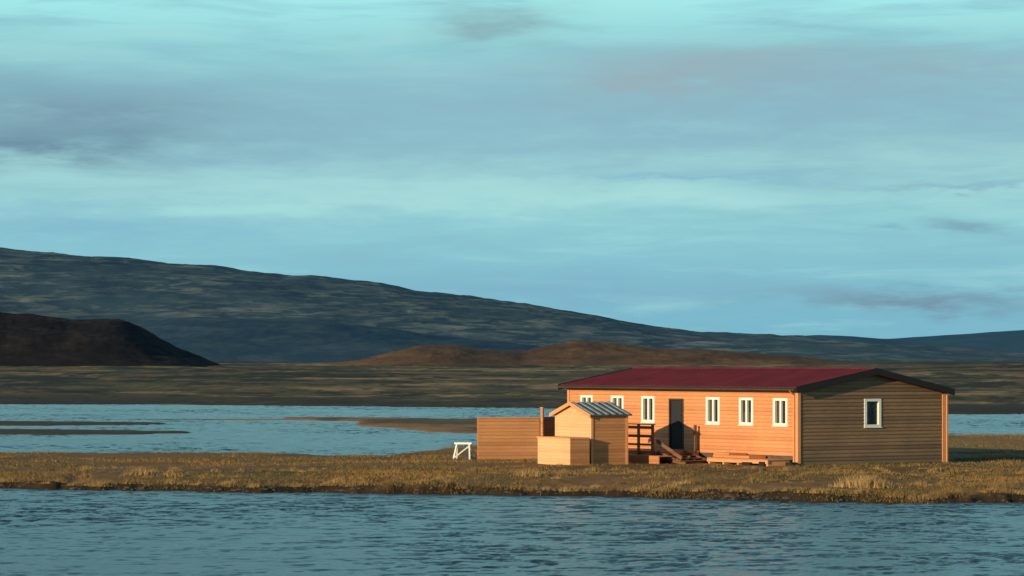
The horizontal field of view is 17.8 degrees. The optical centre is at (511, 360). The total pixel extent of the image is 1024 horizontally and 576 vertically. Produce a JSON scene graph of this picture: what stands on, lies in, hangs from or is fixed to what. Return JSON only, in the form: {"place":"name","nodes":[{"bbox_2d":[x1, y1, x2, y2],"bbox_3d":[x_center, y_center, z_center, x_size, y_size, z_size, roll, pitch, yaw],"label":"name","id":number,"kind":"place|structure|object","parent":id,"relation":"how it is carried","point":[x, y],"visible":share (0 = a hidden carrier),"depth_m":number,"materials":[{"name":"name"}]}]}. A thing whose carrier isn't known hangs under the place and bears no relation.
{"place":"outdoors","nodes":[
{"label":"outdoors","id":0,"kind":"place"},
{"bbox_2d":[0,312,218,366],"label":"dark hill","id":1,"kind":"structure","parent":0,"point":[26,339],"depth_m":1438.70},
{"bbox_2d":[133,317,541,362],"bbox_3d":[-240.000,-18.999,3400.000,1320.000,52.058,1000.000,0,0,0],"label":"foothill","id":2,"kind":"structure","parent":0,"point":[215,339],"depth_m":3130.27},
{"bbox_2d":[0,404,1023,575],"bbox_3d":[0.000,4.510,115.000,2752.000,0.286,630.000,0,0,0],"label":"lake water","id":3,"kind":"structure","parent":0,"point":[58,532],"depth_m":87.16,"materials":[{"name":"blue liquid"}]},
{"bbox_2d":[0,361,1023,504],"bbox_3d":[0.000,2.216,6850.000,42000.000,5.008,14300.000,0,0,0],"label":"ground","id":4,"kind":"structure","parent":0,"point":[988,387],"depth_m":320.40,"materials":[{"name":"brown soil"}]},
{"bbox_2d":[453,442,472,459],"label":"white trestle","id":5,"kind":"object","parent":4,"relation":"on","point":[468,454],"visible":0.89,"depth_m":133.49,"materials":[{"name":"paint"}]},
{"bbox_2d":[477,417,539,458],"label":"wooden fence","id":6,"kind":"object","parent":4,"relation":"on","point":[507,438],"visible":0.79,"depth_m":133.60,"materials":[{"name":"brown wood"}]},
{"bbox_2d":[0,484,1022,503],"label":"shore rocks","id":7,"kind":"object","parent":4,"relation":"on","point":[713,492],"visible":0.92,"depth_m":106.60,"materials":[{"name":"brown stone"}]},
{"bbox_2d":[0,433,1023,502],"bbox_3d":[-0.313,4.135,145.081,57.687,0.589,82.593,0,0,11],"label":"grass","id":8,"kind":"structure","parent":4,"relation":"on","point":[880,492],"depth_m":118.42,"materials":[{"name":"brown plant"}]},
{"bbox_2d":[537,436,589,464],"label":"storage box","id":9,"kind":"object","parent":4,"relation":"on","point":[559,450],"visible":0.98,"depth_m":125.97,"materials":[{"name":"brown wood"}]},
{"bbox_2d":[549,401,631,464],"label":"wooden shed","id":10,"kind":"structure","parent":4,"relation":"on","point":[603,426],"depth_m":126.97,"materials":[{"name":"brown wood"}]},
{"bbox_2d":[628,423,707,463],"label":"wooden deck","id":11,"kind":"structure","parent":4,"relation":"on","point":[638,454],"depth_m":128.98,"materials":[{"name":"brown wood"}]},
{"bbox_2d":[707,452,797,465],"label":"timber platform","id":12,"kind":"structure","parent":4,"relation":"on","point":[724,458],"depth_m":126.27,"materials":[{"name":"brown wood"}]},
{"bbox_2d":[656,452,939,465],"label":"foundation","id":13,"kind":"object","parent":4,"relation":"on","point":[706,455],"visible":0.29,"depth_m":126.95,"materials":[{"name":"grey concrete"}]},
{"bbox_2d":[569,389,794,455],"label":"front siding","id":14,"kind":"object","parent":13,"relation":"on","point":[763,435],"visible":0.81,"depth_m":129.38,"materials":[{"name":"brown wood"}]},
{"bbox_2d":[669,398,683,448],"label":"door frame","id":15,"kind":"object","parent":14,"relation":"attached to","point":[670,399],"visible":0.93,"depth_m":131.50,"materials":[{"name":"brown wood"}]},
{"bbox_2d":[671,400,681,448],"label":"door","id":16,"kind":"structure","parent":15,"relation":"in","point":[676,424],"depth_m":131.54,"materials":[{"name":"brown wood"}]},
{"bbox_2d":[650,399,875,423],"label":"window pane","id":17,"kind":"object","parent":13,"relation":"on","point":[872,412],"visible":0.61,"depth_m":127.30,"materials":[{"name":"black glass"}]},
{"bbox_2d":[580,395,881,427],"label":"window frames","id":18,"kind":"structure","parent":17,"relation":"attached to","point":[645,409],"depth_m":127.94,"materials":[{"name":"white wood"}]},
{"bbox_2d":[585,397,869,423],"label":"curtains","id":19,"kind":"object","parent":18,"relation":"attached to","point":[868,412],"visible":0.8,"depth_m":127.64,"materials":[{"name":"grey fabric"}]},
{"bbox_2d":[561,367,943,392],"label":"roof","id":20,"kind":"structure","parent":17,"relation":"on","point":[784,377],"depth_m":131.99,"materials":[{"name":"red metal"}]},
{"bbox_2d":[558,368,954,394],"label":"fascia","id":21,"kind":"structure","parent":20,"relation":"attached to","point":[871,372],"depth_m":127.40,"materials":[{"name":"wood"}]},
{"bbox_2d":[557,386,794,390],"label":"gutter","id":22,"kind":"object","parent":21,"relation":"attached to","point":[676,388],"visible":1,"depth_m":130.92,"materials":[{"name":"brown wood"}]},
{"bbox_2d":[567,389,944,463],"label":"corner boards","id":23,"kind":"object","parent":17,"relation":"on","point":[798,428],"visible":0.84,"depth_m":125.00,"materials":[{"name":"brown wood"}]},
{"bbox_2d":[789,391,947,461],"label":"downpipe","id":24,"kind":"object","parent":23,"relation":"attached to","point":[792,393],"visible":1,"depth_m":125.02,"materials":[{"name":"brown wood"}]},
{"bbox_2d":[798,375,941,464],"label":"gable siding","id":25,"kind":"object","parent":4,"relation":"on","point":[834,430],"visible":1,"depth_m":126.96,"materials":[{"name":"brown wood"}]},
{"bbox_2d":[0,247,1023,361],"bbox_3d":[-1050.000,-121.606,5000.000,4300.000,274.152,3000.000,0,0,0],"label":"mountain","id":26,"kind":"structure","parent":0,"point":[76,287],"depth_m":4177.12,"materials":[{"name":"grey stone"}]},
{"bbox_2d":[0,0,1023,338],"label":"sky","id":27,"kind":"structure","parent":0,"point":[855,168],"materials":[{"name":"blue"}]},
{"bbox_2d":[540,407,554,435],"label":"fence","id":28,"kind":"object","parent":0,"point":[547,426],"visible":0.24,"depth_m":134.18,"materials":[{"name":"brown wood"}]},
{"bbox_2d":[328,340,856,364],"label":"red hill","id":29,"kind":"structure","parent":0,"point":[577,352],"depth_m":1532.93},
{"bbox_2d":[808,330,1023,352],"bbox_3d":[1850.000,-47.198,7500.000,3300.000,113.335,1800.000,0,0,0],"label":"distant hill","id":30,"kind":"structure","parent":0,"point":[1008,341],"depth_m":7163.34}
]}

